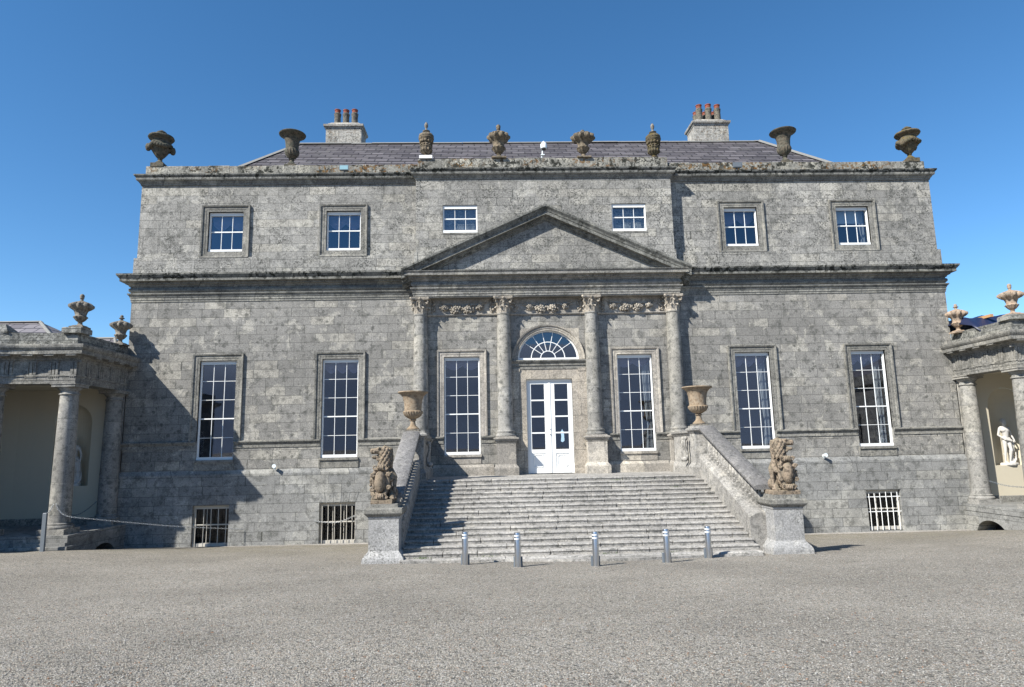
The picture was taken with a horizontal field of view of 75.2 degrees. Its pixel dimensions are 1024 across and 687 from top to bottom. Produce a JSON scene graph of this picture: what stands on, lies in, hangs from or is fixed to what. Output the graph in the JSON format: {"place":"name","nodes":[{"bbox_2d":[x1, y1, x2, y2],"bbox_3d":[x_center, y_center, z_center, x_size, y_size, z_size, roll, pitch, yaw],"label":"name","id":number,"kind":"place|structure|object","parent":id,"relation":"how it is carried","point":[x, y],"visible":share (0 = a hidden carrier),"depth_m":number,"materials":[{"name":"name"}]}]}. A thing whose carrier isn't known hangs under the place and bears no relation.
{"place":"outdoors","nodes":[
{"label":"outdoors","id":0,"kind":"place"},
{"bbox_2d":[0,520,1023,686],"bbox_3d":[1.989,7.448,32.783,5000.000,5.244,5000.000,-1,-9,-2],"label":"ground","id":1,"kind":"structure","parent":0,"point":[201,559],"depth_m":11.63,"materials":[{"name":"grey gravel"}]},
{"bbox_2d":[39,513,47,551],"bbox_3d":[-18.873,7.698,26.789,0.150,1.701,0.100,-1,-9,-2],"label":"chain post","id":2,"kind":"object","parent":1,"relation":"on","point":[43,531],"visible":0.77,"depth_m":26.77,"materials":[{"name":"grey metal"}]},
{"bbox_2d":[0,320,140,551],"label":"colonnade","id":3,"kind":"object","parent":1,"relation":"on","point":[63,390],"visible":0.98,"depth_m":31.61,"materials":[{"name":"stone"}]},
{"bbox_2d":[74,438,82,485],"bbox_3d":[-21.474,5.777,32.555,0.907,2.385,0.614,-1,-9,-2],"label":"niche statue","id":4,"kind":"object","parent":3,"relation":"on","point":[77,476],"visible":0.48,"depth_m":32.46,"materials":[{"name":"white stone"}]},
{"bbox_2d":[68,294,94,329],"bbox_3d":[-19.211,-1.429,29.645,1.021,1.572,0.971,-1,-9,-2],"label":"stone urn","id":5,"kind":"object","parent":3,"relation":"on","point":[81,308],"visible":1,"depth_m":29.43,"materials":[{"name":"grey stone"}]},
{"bbox_2d":[109,315,132,346],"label":"stone urn","id":6,"kind":"object","parent":3,"relation":"on","point":[121,327],"visible":0.98,"depth_m":32.57,"materials":[{"name":"grey stone"}]},
{"bbox_2d":[55,504,241,529],"bbox_3d":[-15.953,7.813,29.819,7.589,1.718,0.329,5,-11,-34],"label":"chain","id":7,"kind":"object","parent":3,"relation":"hanging from","point":[143,523],"visible":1,"depth_m":29.44,"materials":[{"name":"grey metal"}]},
{"bbox_2d":[461,532,469,564],"bbox_3d":[-1.480,6.490,20.919,0.260,1.105,0.196,-2,-9,5],"label":"bollard","id":8,"kind":"object","parent":1,"relation":"on","point":[465,557],"visible":0.92,"depth_m":20.86,"materials":[{"name":"metal"}]},
{"bbox_2d":[513,532,522,566],"bbox_3d":[0.167,6.208,19.843,0.260,1.105,0.196,-3,-9,9],"label":"bollard","id":9,"kind":"object","parent":1,"relation":"on","point":[518,559],"visible":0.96,"depth_m":19.79,"materials":[{"name":"silver metal"}]},
{"bbox_2d":[116,103,970,548],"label":"country house","id":10,"kind":"structure","parent":1,"relation":"on","point":[560,307],"depth_m":34.12,"materials":[{"name":"stone"}]},
{"bbox_2d":[145,130,175,166],"bbox_3d":[-18.689,-10.320,35.377,1.318,2.180,1.290,-1,-9,-2],"label":"stone urn","id":11,"kind":"object","parent":10,"relation":"on","point":[159,145],"visible":1,"depth_m":35.05,"materials":[{"name":"grey stone"}]},
{"bbox_2d":[190,495,231,546],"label":"basement window","id":12,"kind":"structure","parent":10,"relation":"in","point":[203,499],"depth_m":32.13,"materials":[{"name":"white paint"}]},
{"bbox_2d":[188,353,243,470],"bbox_3d":[-14.642,3.362,32.976,2.500,5.740,0.342,-1,-9,-2],"label":"window","id":13,"kind":"structure","parent":10,"relation":"in","point":[201,463],"depth_m":32.98,"materials":[{"name":"stone"}]},
{"bbox_2d":[199,205,250,257],"bbox_3d":[-14.841,-5.753,34.673,2.480,2.840,0.690,-1,-9,-2],"label":"window","id":14,"kind":"structure","parent":10,"relation":"in","point":[238,221],"depth_m":34.53,"materials":[{"name":"stone"}]},
{"bbox_2d":[279,128,305,165],"bbox_3d":[-11.771,-10.300,35.585,1.400,1.920,1.400,-1,-9,-2],"label":"stone urn","id":15,"kind":"object","parent":10,"relation":"on","point":[293,138],"visible":0.95,"depth_m":35.32,"materials":[{"name":"grey stone"}]},
{"bbox_2d":[314,515,354,522],"bbox_3d":[-8.570,8.510,32.138,1.974,0.350,0.082,-1,-9,-2],"label":"chain","id":16,"kind":"object","parent":10,"relation":"hanging from","point":[335,522],"visible":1,"depth_m":32.11,"materials":[{"name":"grey metal"}]},
{"bbox_2d":[317,492,357,543],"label":"basement window","id":17,"kind":"structure","parent":10,"relation":"in","point":[329,495],"depth_m":32.33,"materials":[{"name":"white paint"}]},
{"bbox_2d":[313,351,365,467],"bbox_3d":[-8.591,3.293,33.338,2.500,5.740,0.670,-1,-9,-2],"label":"window","id":18,"kind":"structure","parent":10,"relation":"in","point":[355,361],"depth_m":33.22,"materials":[{"name":"stone"}]},
{"bbox_2d":[318,204,367,256],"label":"window","id":19,"kind":"structure","parent":10,"relation":"in","point":[338,219],"depth_m":34.75,"materials":[{"name":"stone"}]},
{"bbox_2d":[339,165,348,171],"bbox_3d":[-8.798,-9.154,34.905,0.500,0.360,0.262,-1,-9,-2],"label":"floodlight","id":20,"kind":"object","parent":10,"relation":"on","point":[344,168],"visible":1,"depth_m":34.79,"materials":[{"name":"grey paint"}]},
{"bbox_2d":[419,155,432,158],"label":"stone slab","id":21,"kind":"structure","parent":10,"relation":"on","point":[425,157],"depth_m":34.83,"materials":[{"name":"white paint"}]},
{"bbox_2d":[418,122,433,154],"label":"stone urn","id":22,"kind":"object","parent":21,"relation":"on","point":[426,138],"visible":0.97,"depth_m":35.05,"materials":[{"name":"beige stone"}]},
{"bbox_2d":[442,205,477,234],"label":"window","id":23,"kind":"structure","parent":10,"relation":"in","point":[445,232],"depth_m":34.49,"materials":[{"name":"wood"}]},
{"bbox_2d":[437,349,486,463],"bbox_3d":[-2.506,3.177,33.542,2.500,5.700,0.670,-1,-9,-2],"label":"window","id":24,"kind":"structure","parent":10,"relation":"in","point":[451,359],"depth_m":33.45,"materials":[{"name":"stone"}]},
{"bbox_2d":[487,124,509,158],"bbox_3d":[-0.715,-10.707,35.430,1.268,2.018,1.206,-1,-9,-2],"label":"stone urn","id":25,"kind":"object","parent":10,"relation":"on","point":[498,139],"visible":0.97,"depth_m":35.12,"materials":[{"name":"beige stone"}]},
{"bbox_2d":[540,141,546,157],"bbox_3d":[1.680,-10.238,35.338,0.355,1.016,0.462,-1,-9,-2],"label":"security camera","id":26,"kind":"object","parent":10,"relation":"attached to","point":[543,144],"visible":0.98,"depth_m":35.20,"materials":[{"name":"white plastic"}]},
{"bbox_2d":[512,324,587,474],"bbox_3d":[1.888,2.758,33.626,3.860,7.513,0.600,-1,-9,-2],"label":"arched doorway","id":27,"kind":"structure","parent":10,"relation":"in","point":[571,371],"depth_m":33.50,"materials":[{"name":"wood"}]},
{"bbox_2d":[570,130,594,157],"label":"stone urn","id":28,"kind":"object","parent":10,"relation":"on","point":[582,139],"visible":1,"depth_m":35.26,"materials":[{"name":"beige stone"}]},
{"bbox_2d":[611,204,647,232],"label":"window","id":29,"kind":"structure","parent":10,"relation":"in","point":[624,230],"depth_m":34.79,"materials":[{"name":"wood"}]},
{"bbox_2d":[610,347,662,460],"bbox_3d":[6.288,3.044,33.862,2.500,5.700,0.730,-1,-9,-2],"label":"window","id":30,"kind":"structure","parent":10,"relation":"in","point":[640,357],"depth_m":33.83,"materials":[{"name":"stone"}]},
{"bbox_2d":[645,123,660,157],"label":"stone urn","id":31,"kind":"object","parent":10,"relation":"on","point":[652,139],"visible":0.98,"depth_m":35.43,"materials":[{"name":"beige stone"}]},
{"bbox_2d":[732,162,741,168],"bbox_3d":[12.038,-9.480,35.593,0.500,0.360,0.262,-1,-9,-2],"label":"floodlight","id":32,"kind":"object","parent":10,"relation":"on","point":[736,165],"visible":1,"depth_m":35.48,"materials":[{"name":"grey paint"}]},
{"bbox_2d":[716,200,766,251],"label":"window","id":33,"kind":"structure","parent":10,"relation":"in","point":[727,215],"depth_m":35.44,"materials":[{"name":"stone"}]},
{"bbox_2d":[727,345,782,458],"bbox_3d":[12.374,2.968,34.054,2.500,5.740,0.720,-1,-9,-2],"label":"window","id":34,"kind":"structure","parent":10,"relation":"in","point":[734,359],"depth_m":34.05,"materials":[{"name":"stone"}]},
{"bbox_2d":[769,126,795,161],"bbox_3d":[14.912,-10.719,36.465,1.400,1.920,1.400,-1,-9,-2],"label":"stone urn","id":35,"kind":"object","parent":10,"relation":"on","point":[781,136],"visible":0.96,"depth_m":36.21,"materials":[{"name":"beige stone"}]},
{"bbox_2d":[828,199,879,250],"bbox_3d":[18.236,-6.270,35.775,2.480,2.840,0.710,-1,-9,-2],"label":"window","id":36,"kind":"structure","parent":10,"relation":"in","point":[838,215],"depth_m":35.65,"materials":[{"name":"stone"}]},
{"bbox_2d":[843,343,900,455],"bbox_3d":[18.430,2.873,34.254,2.500,5.740,0.720,-1,-9,-2],"label":"window","id":37,"kind":"structure","parent":10,"relation":"in","point":[883,448],"depth_m":34.21,"materials":[{"name":"stone"}]},
{"bbox_2d":[862,479,905,531],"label":"basement window","id":38,"kind":"structure","parent":10,"relation":"in","point":[894,483],"depth_m":33.23,"materials":[{"name":"white paint"}]},
{"bbox_2d":[894,126,921,160],"bbox_3d":[21.884,-10.957,36.716,1.318,2.180,1.290,-1,-9,-2],"label":"stone urn","id":39,"kind":"object","parent":10,"relation":"on","point":[908,142],"visible":0.99,"depth_m":36.39,"materials":[{"name":"beige stone"}]},
{"bbox_2d":[361,425,814,563],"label":"entrance staircase","id":40,"kind":"structure","parent":1,"relation":"on","point":[629,516],"depth_m":24.51,"materials":[{"name":"stone"}]},
{"bbox_2d":[369,445,397,503],"bbox_3d":[-4.390,4.471,22.775,0.945,1.943,0.918,-1,-9,-2],"label":"lion statue","id":41,"kind":"object","parent":40,"relation":"on","point":[383,489],"visible":1,"depth_m":22.47,"materials":[{"name":"brown stone"}]},
{"bbox_2d":[398,390,427,431],"bbox_3d":[-4.321,2.973,29.026,1.336,1.730,1.322,-1,-9,-2],"label":"stone urn","id":42,"kind":"object","parent":40,"relation":"on","point":[413,411],"visible":1,"depth_m":28.73,"materials":[{"name":"beige stone"}]},
{"bbox_2d":[414,478,703,558],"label":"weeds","id":43,"kind":"object","parent":40,"relation":"on","point":[529,530],"visible":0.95,"depth_m":22.05,"materials":[{"name":"plant"}]},
{"bbox_2d":[681,385,711,425],"bbox_3d":[8.230,2.776,29.441,1.336,1.730,1.322,-1,-9,-2],"label":"stone urn","id":44,"kind":"object","parent":40,"relation":"on","point":[697,396],"visible":1,"depth_m":29.15,"materials":[{"name":"beige stone"}]},
{"bbox_2d":[764,437,800,494],"bbox_3d":[9.396,4.255,23.230,0.994,1.942,0.918,-1,-9,-2],"label":"lion statue","id":45,"kind":"object","parent":40,"relation":"on","point":[782,473],"visible":1,"depth_m":22.95,"materials":[{"name":"brown stone"}]},
{"bbox_2d":[591,531,599,565],"bbox_3d":[2.460,6.108,19.600,0.260,1.105,0.196,0,-9,-5],"label":"bollard","id":46,"kind":"object","parent":1,"relation":"on","point":[595,559],"visible":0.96,"depth_m":19.54,"materials":[{"name":"silver metal"}]},
{"bbox_2d":[662,529,671,562],"bbox_3d":[4.714,6.221,20.271,0.260,1.105,0.196,0,-10,-12],"label":"bollard","id":47,"kind":"object","parent":1,"relation":"on","point":[666,555],"visible":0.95,"depth_m":20.21,"materials":[{"name":"silver metal"}]},
{"bbox_2d":[703,526,712,557],"bbox_3d":[6.370,6.495,21.592,0.260,1.105,0.196,0,-9,-6],"label":"bollard","id":48,"kind":"object","parent":1,"relation":"on","point":[708,551],"visible":0.94,"depth_m":21.53,"materials":[{"name":"silver metal"}]},
{"bbox_2d":[940,314,1023,530],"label":"colonnade","id":49,"kind":"object","parent":1,"relation":"on","point":[988,367],"visible":0.98,"depth_m":33.13,"materials":[{"name":"stone"}]},
{"bbox_2d":[945,304,967,333],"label":"stone urn","id":50,"kind":"object","parent":49,"relation":"on","point":[955,315],"visible":0.96,"depth_m":33.97,"materials":[{"name":"beige stone"}]},
{"bbox_2d":[948,314,1004,331],"bbox_3d":[25.026,-0.964,34.213,4.501,1.126,3.200,-1,-9,-2],"label":"tarpaulin","id":51,"kind":"object","parent":49,"relation":"on","point":[971,323],"visible":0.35,"depth_m":33.65,"materials":[{"name":"blue plastic"}]},
{"bbox_2d":[981,314,993,318],"bbox_3d":[23.944,-1.241,34.265,0.150,0.140,2.120,-1,-9,-2],"label":"timber baulk","id":52,"kind":"object","parent":51,"relation":"attached to","point":[987,316],"visible":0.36,"depth_m":33.41,"materials":[{"name":"beige wood"}]},
{"bbox_2d":[997,418,1018,464],"bbox_3d":[25.337,5.043,34.100,0.910,2.385,0.614,-1,-9,-2],"label":"niche statue","id":53,"kind":"object","parent":49,"relation":"on","point":[1005,431],"visible":0.99,"depth_m":34.01,"materials":[{"name":"white stone"}]},
{"bbox_2d":[996,284,1023,315],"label":"stone urn","id":54,"kind":"object","parent":49,"relation":"on","point":[1009,297],"visible":0.98,"depth_m":30.82,"materials":[{"name":"beige stone"}]},
{"bbox_2d":[0,0,1023,344],"label":"sky","id":55,"kind":"structure","parent":0,"point":[84,84],"materials":[{"name":"blue"}]}
]}

